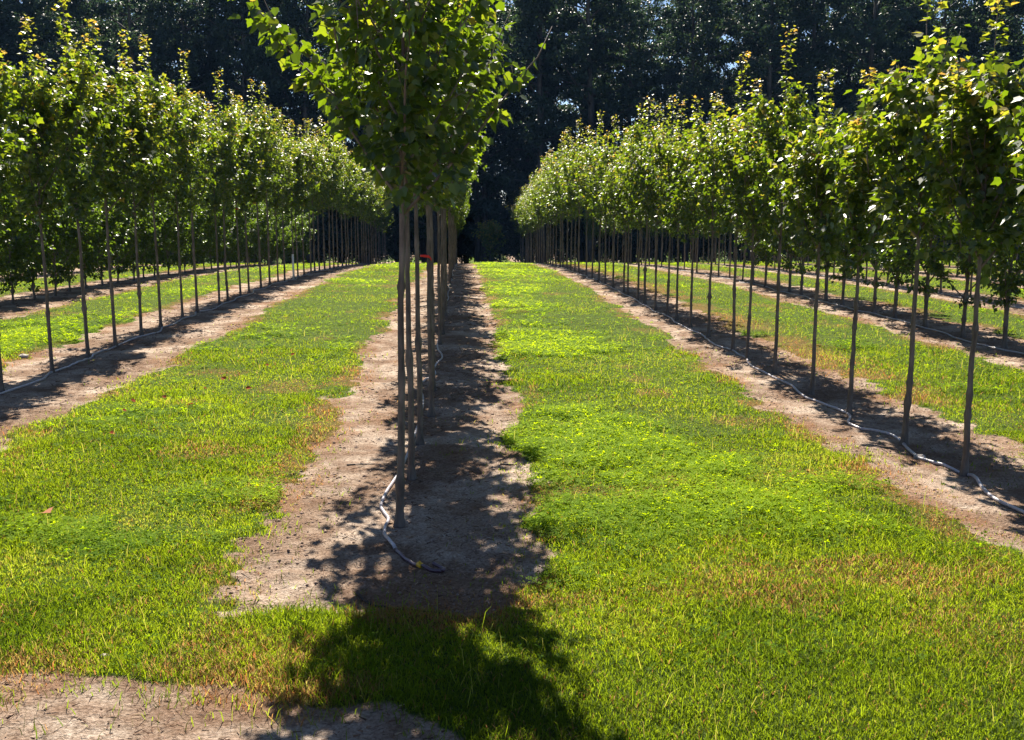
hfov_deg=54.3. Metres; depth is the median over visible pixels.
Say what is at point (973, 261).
young maple tree
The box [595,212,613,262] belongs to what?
young maple tree
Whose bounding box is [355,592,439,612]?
twig
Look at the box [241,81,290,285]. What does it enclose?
young maple tree
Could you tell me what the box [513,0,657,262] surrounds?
forest tree
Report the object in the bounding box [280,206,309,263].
bushy young tree
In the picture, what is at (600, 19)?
forest tree
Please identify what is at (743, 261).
young maple tree
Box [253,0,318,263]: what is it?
forest tree
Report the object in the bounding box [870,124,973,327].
young maple tree
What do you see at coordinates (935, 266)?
young maple tree
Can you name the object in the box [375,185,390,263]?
young maple tree
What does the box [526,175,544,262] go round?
young maple tree
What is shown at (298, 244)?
bushy young tree
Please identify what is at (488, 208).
forest tree
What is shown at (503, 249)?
understorey shrub
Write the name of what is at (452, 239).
young maple tree
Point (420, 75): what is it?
young maple tree
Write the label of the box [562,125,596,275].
young maple tree
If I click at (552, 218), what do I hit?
young maple tree
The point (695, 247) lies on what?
young maple tree
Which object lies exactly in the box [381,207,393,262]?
young maple tree
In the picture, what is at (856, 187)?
young maple tree
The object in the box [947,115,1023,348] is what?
young maple tree
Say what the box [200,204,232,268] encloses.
bushy young tree
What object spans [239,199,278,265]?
bushy young tree
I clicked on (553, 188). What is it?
young maple tree
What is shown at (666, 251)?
understorey shrub
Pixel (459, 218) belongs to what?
young maple tree
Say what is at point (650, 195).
young maple tree
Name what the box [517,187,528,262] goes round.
young maple tree
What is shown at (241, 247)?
bushy young tree
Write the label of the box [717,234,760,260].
understorey shrub
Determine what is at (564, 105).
forest tree
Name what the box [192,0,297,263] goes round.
forest tree
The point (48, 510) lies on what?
fallen leaf
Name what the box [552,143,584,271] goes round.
young maple tree
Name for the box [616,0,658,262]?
forest tree
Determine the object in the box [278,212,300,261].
bushy young tree
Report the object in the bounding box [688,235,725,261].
understorey shrub
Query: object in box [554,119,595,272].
young maple tree
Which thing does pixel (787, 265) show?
young maple tree
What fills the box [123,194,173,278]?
bushy young tree
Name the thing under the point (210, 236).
bushy young tree
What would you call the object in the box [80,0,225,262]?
forest tree
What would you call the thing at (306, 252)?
bushy young tree
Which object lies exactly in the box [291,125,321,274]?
young maple tree
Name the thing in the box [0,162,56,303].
bushy young tree
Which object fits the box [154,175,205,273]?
bushy young tree
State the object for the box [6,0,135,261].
forest tree
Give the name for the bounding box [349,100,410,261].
forest tree
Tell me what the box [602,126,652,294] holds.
young maple tree
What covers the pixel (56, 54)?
forest tree
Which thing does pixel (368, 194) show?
young maple tree
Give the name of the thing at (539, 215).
young maple tree
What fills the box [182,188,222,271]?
bushy young tree
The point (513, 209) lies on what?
young maple tree
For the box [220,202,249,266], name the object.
bushy young tree
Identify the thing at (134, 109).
young maple tree
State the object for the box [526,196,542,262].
young maple tree
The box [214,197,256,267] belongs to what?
bushy young tree
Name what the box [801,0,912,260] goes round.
forest tree
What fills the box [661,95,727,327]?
young maple tree
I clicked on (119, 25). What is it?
forest tree
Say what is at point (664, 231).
young maple tree
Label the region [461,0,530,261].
forest tree
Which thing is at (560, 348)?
clover
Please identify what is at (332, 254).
understorey shrub
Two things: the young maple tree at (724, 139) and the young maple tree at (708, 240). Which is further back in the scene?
the young maple tree at (708, 240)
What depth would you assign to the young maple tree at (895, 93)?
8.11 m
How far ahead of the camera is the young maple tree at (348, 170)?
40.95 m
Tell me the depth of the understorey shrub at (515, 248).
99.00 m
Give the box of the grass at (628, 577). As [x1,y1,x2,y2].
[0,261,1023,739]
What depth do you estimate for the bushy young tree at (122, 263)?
27.25 m
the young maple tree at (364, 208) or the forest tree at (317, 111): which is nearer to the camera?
the young maple tree at (364, 208)
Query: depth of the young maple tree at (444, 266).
18.03 m
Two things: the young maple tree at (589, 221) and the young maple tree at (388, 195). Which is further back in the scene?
the young maple tree at (388, 195)
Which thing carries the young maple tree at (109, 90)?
on the ground at (142, 359)
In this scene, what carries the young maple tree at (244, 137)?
on the ground at (142, 359)
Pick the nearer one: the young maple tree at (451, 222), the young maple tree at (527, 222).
the young maple tree at (451, 222)
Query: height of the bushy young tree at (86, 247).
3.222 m
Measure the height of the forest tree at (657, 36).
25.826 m
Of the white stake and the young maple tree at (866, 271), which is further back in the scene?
the white stake
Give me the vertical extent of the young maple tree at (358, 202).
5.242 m
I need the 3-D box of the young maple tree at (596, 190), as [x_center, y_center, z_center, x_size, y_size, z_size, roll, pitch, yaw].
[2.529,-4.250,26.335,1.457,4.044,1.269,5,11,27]
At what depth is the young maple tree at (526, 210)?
53.17 m
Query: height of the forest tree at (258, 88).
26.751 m
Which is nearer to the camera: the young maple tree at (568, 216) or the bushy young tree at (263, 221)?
the young maple tree at (568, 216)
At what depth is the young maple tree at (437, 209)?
14.39 m
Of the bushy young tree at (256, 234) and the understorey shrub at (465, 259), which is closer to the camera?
the bushy young tree at (256, 234)
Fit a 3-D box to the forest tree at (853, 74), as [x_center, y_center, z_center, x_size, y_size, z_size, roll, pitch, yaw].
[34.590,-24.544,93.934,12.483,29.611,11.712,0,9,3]
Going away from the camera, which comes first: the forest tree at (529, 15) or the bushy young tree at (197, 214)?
the bushy young tree at (197, 214)
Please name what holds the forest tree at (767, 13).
on the ground at (142, 359)
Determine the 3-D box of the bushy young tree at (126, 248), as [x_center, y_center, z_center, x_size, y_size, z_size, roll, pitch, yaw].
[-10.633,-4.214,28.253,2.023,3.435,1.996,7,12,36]
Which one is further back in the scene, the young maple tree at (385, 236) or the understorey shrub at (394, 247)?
the understorey shrub at (394, 247)
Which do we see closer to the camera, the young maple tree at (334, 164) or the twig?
the twig
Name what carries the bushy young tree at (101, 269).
on the ground at (142, 359)
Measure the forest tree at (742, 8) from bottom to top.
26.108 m
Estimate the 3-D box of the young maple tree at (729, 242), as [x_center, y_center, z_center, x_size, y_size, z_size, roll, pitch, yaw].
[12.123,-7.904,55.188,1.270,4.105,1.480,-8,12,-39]
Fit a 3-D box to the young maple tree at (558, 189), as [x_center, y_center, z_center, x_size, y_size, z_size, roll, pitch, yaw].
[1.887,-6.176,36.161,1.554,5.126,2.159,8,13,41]
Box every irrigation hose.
[0,264,358,394]
[379,263,456,572]
[535,263,1023,513]
[617,263,1023,354]
[695,263,1023,308]
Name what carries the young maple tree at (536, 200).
on the ground at (142, 359)
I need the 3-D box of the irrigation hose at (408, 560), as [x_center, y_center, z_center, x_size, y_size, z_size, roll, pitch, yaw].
[-1.905,-2.571,32.317,0.476,1.534,54.017,0,9,-3]
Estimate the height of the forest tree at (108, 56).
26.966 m
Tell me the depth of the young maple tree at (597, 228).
55.56 m
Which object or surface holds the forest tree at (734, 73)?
on the ground at (142, 359)
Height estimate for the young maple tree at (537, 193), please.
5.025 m
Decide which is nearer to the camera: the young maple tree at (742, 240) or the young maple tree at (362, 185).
the young maple tree at (742, 240)
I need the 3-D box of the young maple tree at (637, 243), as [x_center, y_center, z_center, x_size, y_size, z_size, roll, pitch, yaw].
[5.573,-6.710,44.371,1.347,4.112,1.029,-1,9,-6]
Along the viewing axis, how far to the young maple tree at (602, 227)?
53.95 m
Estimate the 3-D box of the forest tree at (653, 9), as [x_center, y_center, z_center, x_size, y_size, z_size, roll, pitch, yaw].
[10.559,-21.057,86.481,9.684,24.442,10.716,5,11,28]
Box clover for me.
[0,260,1023,678]
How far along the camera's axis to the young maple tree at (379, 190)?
56.79 m
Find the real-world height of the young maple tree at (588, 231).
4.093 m
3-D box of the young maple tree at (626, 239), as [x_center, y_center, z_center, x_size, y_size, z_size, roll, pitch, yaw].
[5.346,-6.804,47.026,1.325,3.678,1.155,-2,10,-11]
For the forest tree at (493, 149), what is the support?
on the ground at (142, 359)
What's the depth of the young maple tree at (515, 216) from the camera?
62.73 m
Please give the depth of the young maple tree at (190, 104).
18.56 m
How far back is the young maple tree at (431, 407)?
9.40 m
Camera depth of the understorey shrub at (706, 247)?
90.83 m
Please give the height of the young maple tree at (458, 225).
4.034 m
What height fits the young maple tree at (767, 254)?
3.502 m
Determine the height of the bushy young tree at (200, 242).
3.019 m
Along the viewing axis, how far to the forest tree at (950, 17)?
83.15 m
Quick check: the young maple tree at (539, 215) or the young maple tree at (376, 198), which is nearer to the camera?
the young maple tree at (539, 215)
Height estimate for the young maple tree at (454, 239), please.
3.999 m
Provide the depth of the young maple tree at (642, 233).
60.85 m
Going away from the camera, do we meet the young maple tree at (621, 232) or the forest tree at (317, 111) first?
the young maple tree at (621, 232)
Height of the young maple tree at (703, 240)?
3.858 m
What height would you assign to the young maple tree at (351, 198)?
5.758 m
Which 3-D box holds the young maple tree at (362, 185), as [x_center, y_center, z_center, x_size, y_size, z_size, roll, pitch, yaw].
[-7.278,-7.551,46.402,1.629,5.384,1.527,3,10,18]
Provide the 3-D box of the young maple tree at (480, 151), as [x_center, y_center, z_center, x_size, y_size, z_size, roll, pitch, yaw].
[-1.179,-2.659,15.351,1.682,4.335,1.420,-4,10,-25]
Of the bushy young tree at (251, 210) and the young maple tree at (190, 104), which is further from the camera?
the bushy young tree at (251, 210)
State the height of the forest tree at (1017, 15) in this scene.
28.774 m
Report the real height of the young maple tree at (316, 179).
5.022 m
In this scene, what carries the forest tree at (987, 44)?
on the ground at (142, 359)
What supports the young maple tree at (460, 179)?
on the ground at (142, 359)
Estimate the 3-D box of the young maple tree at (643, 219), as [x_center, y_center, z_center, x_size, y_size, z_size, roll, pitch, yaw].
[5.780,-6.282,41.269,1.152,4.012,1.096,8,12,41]
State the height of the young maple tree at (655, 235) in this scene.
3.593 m
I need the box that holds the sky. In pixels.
[0,0,1023,204]
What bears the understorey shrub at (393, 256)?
on the ground at (142, 359)
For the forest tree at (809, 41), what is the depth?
83.38 m
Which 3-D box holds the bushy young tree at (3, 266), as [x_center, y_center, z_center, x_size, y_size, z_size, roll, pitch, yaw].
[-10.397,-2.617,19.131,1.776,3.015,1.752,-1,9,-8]
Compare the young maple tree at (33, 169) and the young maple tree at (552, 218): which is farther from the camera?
the young maple tree at (552, 218)
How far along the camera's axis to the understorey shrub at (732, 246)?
89.90 m
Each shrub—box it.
[265,216,330,263]
[299,205,359,262]
[316,226,353,262]
[330,215,390,263]
[374,199,426,262]
[381,228,414,262]
[396,213,462,262]
[440,202,490,263]
[457,242,473,263]
[468,184,535,262]
[473,219,505,261]
[494,172,573,262]
[496,204,534,261]
[534,219,596,262]
[546,225,576,262]
[561,220,611,262]
[601,227,667,261]
[603,249,623,262]
[643,226,691,262]
[650,244,691,262]
[673,230,732,262]
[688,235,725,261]
[716,233,760,262]
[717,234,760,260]
[732,234,802,261]
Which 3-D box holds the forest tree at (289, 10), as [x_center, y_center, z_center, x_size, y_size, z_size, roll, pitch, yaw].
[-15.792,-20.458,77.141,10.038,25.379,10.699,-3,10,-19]
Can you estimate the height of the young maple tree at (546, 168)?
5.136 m
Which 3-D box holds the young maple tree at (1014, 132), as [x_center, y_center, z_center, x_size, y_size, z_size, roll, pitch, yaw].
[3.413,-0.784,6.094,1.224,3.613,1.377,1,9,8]
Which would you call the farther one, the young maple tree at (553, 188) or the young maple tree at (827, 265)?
the young maple tree at (553, 188)
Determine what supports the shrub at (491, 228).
on the ground at (142, 359)
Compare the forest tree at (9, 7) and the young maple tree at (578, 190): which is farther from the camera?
the forest tree at (9, 7)
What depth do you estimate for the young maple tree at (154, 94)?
16.11 m
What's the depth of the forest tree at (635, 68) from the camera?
78.49 m
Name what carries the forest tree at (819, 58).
on the ground at (142, 359)
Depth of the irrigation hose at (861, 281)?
27.88 m
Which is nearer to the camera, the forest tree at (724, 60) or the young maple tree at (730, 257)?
the young maple tree at (730, 257)
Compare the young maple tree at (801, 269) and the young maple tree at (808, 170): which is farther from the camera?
the young maple tree at (801, 269)
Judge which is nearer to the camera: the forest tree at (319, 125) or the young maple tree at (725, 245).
the young maple tree at (725, 245)
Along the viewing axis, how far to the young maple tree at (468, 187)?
16.52 m
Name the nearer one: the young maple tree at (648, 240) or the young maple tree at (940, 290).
the young maple tree at (940, 290)
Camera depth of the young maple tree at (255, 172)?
23.12 m
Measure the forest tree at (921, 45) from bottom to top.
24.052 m
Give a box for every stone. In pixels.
[18,354,28,357]
[914,454,925,458]
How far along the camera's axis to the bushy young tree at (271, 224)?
46.66 m
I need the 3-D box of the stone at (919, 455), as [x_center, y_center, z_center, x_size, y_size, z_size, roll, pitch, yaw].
[3.295,0.709,8.071,0.093,0.055,0.079,2,10,14]
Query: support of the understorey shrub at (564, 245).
on the ground at (142, 359)
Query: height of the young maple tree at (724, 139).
4.094 m
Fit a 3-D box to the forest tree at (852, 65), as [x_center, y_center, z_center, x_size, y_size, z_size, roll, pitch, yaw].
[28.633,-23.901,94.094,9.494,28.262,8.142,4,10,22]
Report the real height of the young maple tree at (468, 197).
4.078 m
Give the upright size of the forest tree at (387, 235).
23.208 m
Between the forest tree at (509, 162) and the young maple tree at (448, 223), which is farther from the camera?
the forest tree at (509, 162)
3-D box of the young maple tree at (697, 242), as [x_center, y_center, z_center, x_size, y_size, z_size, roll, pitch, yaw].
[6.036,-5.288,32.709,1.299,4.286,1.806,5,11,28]
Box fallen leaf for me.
[42,507,52,512]
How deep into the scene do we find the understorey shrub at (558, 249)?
98.68 m
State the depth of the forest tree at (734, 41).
91.02 m
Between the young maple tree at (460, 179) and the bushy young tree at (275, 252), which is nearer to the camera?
the young maple tree at (460, 179)
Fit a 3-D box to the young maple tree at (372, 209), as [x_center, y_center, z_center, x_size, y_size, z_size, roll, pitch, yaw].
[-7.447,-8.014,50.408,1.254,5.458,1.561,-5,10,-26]
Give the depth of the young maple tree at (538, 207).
47.87 m
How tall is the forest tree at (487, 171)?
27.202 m
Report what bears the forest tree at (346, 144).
on the ground at (142, 359)
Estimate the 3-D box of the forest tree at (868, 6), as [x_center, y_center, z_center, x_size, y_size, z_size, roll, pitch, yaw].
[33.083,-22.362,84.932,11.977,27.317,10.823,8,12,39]
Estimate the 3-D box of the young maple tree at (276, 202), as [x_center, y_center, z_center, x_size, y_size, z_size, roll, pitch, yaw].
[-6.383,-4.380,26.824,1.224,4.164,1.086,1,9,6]
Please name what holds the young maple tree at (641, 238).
on the ground at (142, 359)
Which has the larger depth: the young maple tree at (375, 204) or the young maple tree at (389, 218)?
the young maple tree at (389, 218)
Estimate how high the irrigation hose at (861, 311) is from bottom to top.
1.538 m
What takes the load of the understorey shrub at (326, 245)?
on the ground at (142, 359)
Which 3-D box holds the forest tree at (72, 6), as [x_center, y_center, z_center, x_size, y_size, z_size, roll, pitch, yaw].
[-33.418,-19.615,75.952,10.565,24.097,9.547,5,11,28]
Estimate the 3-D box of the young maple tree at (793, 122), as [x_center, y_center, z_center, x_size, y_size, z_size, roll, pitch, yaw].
[3.192,-1.970,11.909,1.246,4.110,1.731,-3,10,-20]
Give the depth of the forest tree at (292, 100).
81.85 m
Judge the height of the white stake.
0.790 m
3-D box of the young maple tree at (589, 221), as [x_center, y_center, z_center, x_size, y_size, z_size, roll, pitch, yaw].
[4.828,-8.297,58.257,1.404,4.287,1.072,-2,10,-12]
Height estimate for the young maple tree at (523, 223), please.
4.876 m
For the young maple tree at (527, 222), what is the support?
on the ground at (142, 359)
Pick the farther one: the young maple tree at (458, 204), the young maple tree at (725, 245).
the young maple tree at (725, 245)
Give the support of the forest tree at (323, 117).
on the ground at (142, 359)
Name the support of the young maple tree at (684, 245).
on the ground at (142, 359)
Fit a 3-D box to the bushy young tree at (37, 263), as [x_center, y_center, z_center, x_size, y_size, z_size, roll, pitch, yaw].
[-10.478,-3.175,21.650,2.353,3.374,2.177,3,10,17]
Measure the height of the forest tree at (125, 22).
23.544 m
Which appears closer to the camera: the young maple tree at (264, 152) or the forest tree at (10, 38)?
the young maple tree at (264, 152)
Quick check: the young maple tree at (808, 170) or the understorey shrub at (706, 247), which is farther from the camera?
the understorey shrub at (706, 247)
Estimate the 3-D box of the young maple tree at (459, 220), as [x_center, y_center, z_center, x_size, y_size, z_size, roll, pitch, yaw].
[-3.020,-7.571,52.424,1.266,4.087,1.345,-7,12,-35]
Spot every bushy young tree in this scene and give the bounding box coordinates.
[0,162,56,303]
[0,173,15,275]
[5,153,65,299]
[11,155,103,295]
[35,168,110,291]
[58,156,122,287]
[77,163,142,285]
[95,179,158,282]
[109,174,173,280]
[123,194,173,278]
[139,174,186,276]
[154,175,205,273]
[155,183,193,274]
[166,190,207,272]
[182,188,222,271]
[196,186,229,269]
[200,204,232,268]
[206,189,238,262]
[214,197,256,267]
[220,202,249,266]
[228,189,254,266]
[232,203,261,266]
[238,202,265,265]
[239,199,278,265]
[250,201,277,264]
[254,201,285,264]
[256,210,292,263]
[260,199,290,264]
[261,202,297,259]
[270,211,291,263]
[278,209,300,263]
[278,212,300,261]
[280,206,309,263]
[287,212,305,262]
[295,216,316,262]
[298,217,314,261]
[300,211,316,262]
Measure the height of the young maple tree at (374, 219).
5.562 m
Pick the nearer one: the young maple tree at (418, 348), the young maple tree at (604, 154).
the young maple tree at (418, 348)
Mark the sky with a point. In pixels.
(724, 37)
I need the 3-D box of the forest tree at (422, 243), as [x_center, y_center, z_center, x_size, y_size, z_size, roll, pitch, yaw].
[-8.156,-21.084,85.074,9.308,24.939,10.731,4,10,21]
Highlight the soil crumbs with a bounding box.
[0,289,1023,616]
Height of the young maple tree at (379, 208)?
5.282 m
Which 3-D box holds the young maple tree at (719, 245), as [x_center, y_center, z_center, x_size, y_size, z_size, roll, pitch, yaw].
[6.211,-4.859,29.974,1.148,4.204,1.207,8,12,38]
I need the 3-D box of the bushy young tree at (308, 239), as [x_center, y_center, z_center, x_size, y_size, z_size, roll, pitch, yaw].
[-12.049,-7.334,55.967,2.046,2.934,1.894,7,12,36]
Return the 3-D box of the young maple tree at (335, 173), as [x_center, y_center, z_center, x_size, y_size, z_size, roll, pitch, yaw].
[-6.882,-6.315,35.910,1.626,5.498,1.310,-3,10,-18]
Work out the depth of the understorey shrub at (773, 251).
89.39 m
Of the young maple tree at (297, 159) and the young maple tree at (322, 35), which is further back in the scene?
the young maple tree at (297, 159)
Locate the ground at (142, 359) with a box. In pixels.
[0,249,1023,739]
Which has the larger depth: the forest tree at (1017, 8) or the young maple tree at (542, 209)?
the forest tree at (1017, 8)
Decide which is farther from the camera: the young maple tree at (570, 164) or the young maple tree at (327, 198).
the young maple tree at (327, 198)
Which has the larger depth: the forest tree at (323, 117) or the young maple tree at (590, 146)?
the forest tree at (323, 117)
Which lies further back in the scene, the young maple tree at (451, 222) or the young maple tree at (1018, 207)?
the young maple tree at (451, 222)
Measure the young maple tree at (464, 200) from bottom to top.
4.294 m
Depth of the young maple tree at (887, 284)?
25.89 m
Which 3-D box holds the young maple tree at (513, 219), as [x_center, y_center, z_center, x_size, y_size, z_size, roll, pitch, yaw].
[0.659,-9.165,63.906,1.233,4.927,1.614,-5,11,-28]
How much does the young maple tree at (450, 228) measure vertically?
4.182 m
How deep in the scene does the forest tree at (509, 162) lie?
86.01 m
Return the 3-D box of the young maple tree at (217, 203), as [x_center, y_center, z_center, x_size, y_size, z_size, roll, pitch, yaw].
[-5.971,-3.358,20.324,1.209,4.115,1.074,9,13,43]
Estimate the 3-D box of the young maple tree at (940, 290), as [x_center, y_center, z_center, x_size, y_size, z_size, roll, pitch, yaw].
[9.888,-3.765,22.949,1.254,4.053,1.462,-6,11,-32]
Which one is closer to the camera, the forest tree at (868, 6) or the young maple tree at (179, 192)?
the young maple tree at (179, 192)
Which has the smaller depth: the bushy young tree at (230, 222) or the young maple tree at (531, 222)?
the bushy young tree at (230, 222)
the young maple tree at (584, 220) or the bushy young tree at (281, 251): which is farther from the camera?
the young maple tree at (584, 220)
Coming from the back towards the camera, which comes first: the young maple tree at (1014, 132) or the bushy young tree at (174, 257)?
the bushy young tree at (174, 257)
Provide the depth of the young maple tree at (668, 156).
17.26 m
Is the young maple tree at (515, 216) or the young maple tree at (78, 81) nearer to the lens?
the young maple tree at (78, 81)
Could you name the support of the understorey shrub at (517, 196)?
on the ground at (142, 359)
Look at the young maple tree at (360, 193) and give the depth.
45.11 m
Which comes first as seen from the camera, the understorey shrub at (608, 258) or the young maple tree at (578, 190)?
the young maple tree at (578, 190)
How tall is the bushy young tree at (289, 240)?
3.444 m
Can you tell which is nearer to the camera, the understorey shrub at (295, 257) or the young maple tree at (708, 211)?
the young maple tree at (708, 211)
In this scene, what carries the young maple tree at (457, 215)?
on the ground at (142, 359)
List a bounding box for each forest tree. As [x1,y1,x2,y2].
[0,0,63,229]
[0,0,86,226]
[0,1,23,116]
[1,0,129,253]
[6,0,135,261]
[8,12,115,261]
[46,0,124,135]
[52,0,202,262]
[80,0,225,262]
[103,0,147,66]
[114,1,205,262]
[135,0,231,262]
[142,7,211,113]
[148,0,233,263]
[178,0,292,262]
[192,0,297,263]
[196,0,255,263]
[210,2,294,263]
[230,0,361,262]
[240,0,360,262]
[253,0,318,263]
[284,13,351,263]
[286,22,328,262]
[295,3,393,263]
[297,0,398,263]
[312,93,360,262]
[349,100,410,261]
[378,15,501,263]
[392,201,468,262]
[446,2,518,261]
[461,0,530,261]
[465,27,513,263]
[466,0,526,259]
[488,14,561,231]
[491,0,594,262]
[492,1,573,262]
[500,7,584,262]
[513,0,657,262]
[520,0,647,261]
[558,0,681,261]
[559,8,611,230]
[564,0,645,260]
[594,0,699,262]
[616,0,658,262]
[619,0,713,262]
[626,0,764,262]
[643,28,732,256]
[654,0,766,261]
[680,0,762,261]
[703,0,829,261]
[707,0,809,261]
[721,23,780,256]
[723,39,781,241]
[742,0,829,260]
[749,0,862,261]
[786,0,864,261]
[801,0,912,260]
[801,0,953,131]
[827,0,867,117]
[830,0,960,248]
[833,0,930,261]
[875,0,1014,250]
[908,17,947,82]
[921,0,1010,253]
[923,0,1023,243]
[944,0,1023,250]
[973,0,1023,81]
[978,1,1023,260]
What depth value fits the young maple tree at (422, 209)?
12.86 m
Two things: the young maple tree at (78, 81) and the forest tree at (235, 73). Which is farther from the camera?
the forest tree at (235, 73)
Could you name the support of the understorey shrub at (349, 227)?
on the ground at (142, 359)
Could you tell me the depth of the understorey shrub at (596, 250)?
89.31 m
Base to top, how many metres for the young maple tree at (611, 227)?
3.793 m
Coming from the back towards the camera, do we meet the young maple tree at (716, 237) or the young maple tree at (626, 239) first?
the young maple tree at (626, 239)
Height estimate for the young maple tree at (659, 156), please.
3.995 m
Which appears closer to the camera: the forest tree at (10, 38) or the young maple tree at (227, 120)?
the young maple tree at (227, 120)
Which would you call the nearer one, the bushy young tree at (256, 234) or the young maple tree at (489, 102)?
the young maple tree at (489, 102)
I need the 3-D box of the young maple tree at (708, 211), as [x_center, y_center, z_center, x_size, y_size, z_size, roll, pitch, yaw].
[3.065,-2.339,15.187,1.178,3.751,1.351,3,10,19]
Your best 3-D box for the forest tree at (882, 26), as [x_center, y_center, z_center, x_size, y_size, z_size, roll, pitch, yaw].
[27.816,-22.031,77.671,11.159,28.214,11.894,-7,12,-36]
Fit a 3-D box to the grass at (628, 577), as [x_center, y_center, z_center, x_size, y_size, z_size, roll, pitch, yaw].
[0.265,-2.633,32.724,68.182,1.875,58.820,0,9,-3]
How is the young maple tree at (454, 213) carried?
on the ground at (142, 359)
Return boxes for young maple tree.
[0,14,96,372]
[0,48,44,391]
[14,0,115,357]
[59,18,169,346]
[91,29,175,335]
[116,32,188,326]
[138,84,214,317]
[156,48,227,312]
[191,70,251,300]
[192,100,239,304]
[210,89,262,295]
[218,79,287,288]
[227,0,552,527]
[230,95,283,292]
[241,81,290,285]
[258,142,293,281]
[266,107,299,280]
[278,125,311,276]
[285,119,321,275]
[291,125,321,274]
[294,120,330,270]
[297,118,330,272]
[305,117,343,269]
[307,0,513,479]
[310,127,332,270]
[316,122,347,268]
[320,134,354,267]
[325,0,501,445]
[329,141,363,266]
[331,137,349,266]
[338,130,362,265]
[339,146,362,264]
[347,150,368,264]
[347,151,368,264]
[349,0,515,417]
[354,163,373,263]
[355,0,502,390]
[355,165,375,263]
[356,174,375,263]
[359,171,380,263]
[360,172,382,263]
[368,197,386,263]
[369,181,383,263]
[369,188,383,263]
[373,185,391,263]
[373,210,387,263]
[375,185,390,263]
[375,186,391,263]
[377,195,393,263]
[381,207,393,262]
[382,112,479,357]
[427,80,471,372]
[432,103,487,344]
[434,81,488,334]
[440,148,481,323]
[443,131,488,315]
[445,147,480,308]
[446,170,475,290]
[446,174,478,270]
[446,190,469,219]
[446,205,469,264]
[447,164,477,283]
[447,172,476,278]
[447,200,468,250]
[448,163,478,280]
[451,181,471,215]
[452,192,468,268]
[453,183,471,266]
[454,198,467,262]
[456,209,469,262]
[507,187,521,261]
[510,188,523,262]
[512,191,523,262]
[514,192,528,262]
[516,178,531,262]
[517,185,528,262]
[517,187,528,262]
[518,185,534,262]
[521,177,536,262]
[522,162,546,263]
[522,199,542,262]
[523,168,544,263]
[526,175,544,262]
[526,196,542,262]
[528,153,550,264]
[530,152,549,263]
[530,156,544,263]
[531,149,554,264]
[533,158,560,265]
[535,136,566,266]
[535,176,563,266]
[540,127,571,268]
[544,131,585,267]
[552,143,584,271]
[553,138,580,270]
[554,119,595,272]
[559,130,604,277]
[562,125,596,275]
[573,111,619,281]
[575,130,615,283]
[581,212,594,261]
[583,209,596,262]
[585,211,596,262]
[590,218,603,256]
[592,114,632,287]
[592,207,607,262]
[595,128,636,292]
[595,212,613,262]
[599,205,608,233]
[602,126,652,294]
[602,206,616,263]
[609,94,678,303]
[611,209,620,262]
[612,105,660,299]
[613,214,623,262]
[617,209,627,263]
[626,103,680,309]
[626,217,643,264]
[628,197,641,263]
[634,223,645,261]
[636,213,644,264]
[640,99,726,320]
[642,95,696,315]
[642,210,655,264]
[642,224,651,261]
[648,194,661,265]
[658,201,667,266]
[658,215,665,261]
[660,216,668,262]
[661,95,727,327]
[667,209,676,262]
[671,89,749,336]
[679,199,696,270]
[689,51,776,350]
[689,188,711,272]
[694,226,696,263]
[699,208,711,263]
[700,216,710,262]
[708,219,720,260]
[709,195,717,263]
[709,196,727,276]
[716,78,787,359]
[718,181,738,278]
[721,198,728,264]
[724,177,765,283]
[726,24,841,373]
[727,229,733,262]
[741,151,782,286]
[741,198,745,280]
[756,149,804,291]
[759,68,857,394]
[763,133,816,294]
[787,116,849,300]
[814,67,916,414]
[821,152,867,304]
[833,0,1007,444]
[849,159,904,312]
[865,142,953,318]
[865,262,867,282]
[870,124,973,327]
[886,114,899,285]
[903,0,1023,476]
[913,156,1023,337]
[939,158,961,292]
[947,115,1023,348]
[963,159,973,297]
[972,42,1023,229]
[1005,196,1023,243]
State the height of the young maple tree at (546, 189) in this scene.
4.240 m
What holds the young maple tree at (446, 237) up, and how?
on the ground at (142, 359)
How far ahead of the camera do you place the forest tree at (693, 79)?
78.17 m
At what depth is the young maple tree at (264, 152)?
24.41 m
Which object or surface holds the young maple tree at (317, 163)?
on the ground at (142, 359)
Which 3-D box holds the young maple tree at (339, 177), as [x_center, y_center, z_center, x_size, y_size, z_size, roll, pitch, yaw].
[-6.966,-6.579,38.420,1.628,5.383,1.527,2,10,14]
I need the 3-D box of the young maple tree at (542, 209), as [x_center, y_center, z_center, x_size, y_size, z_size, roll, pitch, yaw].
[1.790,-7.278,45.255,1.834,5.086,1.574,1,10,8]
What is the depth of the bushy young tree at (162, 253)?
30.37 m
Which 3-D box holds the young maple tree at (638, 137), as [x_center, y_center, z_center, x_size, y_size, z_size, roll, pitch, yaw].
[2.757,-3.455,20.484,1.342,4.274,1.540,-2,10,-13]
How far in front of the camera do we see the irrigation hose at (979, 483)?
9.21 m
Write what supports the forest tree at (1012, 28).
on the ground at (142, 359)
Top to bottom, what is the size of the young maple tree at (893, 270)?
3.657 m
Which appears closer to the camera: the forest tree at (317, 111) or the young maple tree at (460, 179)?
the young maple tree at (460, 179)
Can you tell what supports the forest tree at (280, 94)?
on the ground at (142, 359)
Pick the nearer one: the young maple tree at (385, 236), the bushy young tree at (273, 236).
the bushy young tree at (273, 236)
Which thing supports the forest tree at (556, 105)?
on the ground at (142, 359)
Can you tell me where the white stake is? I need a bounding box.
[292,254,294,278]

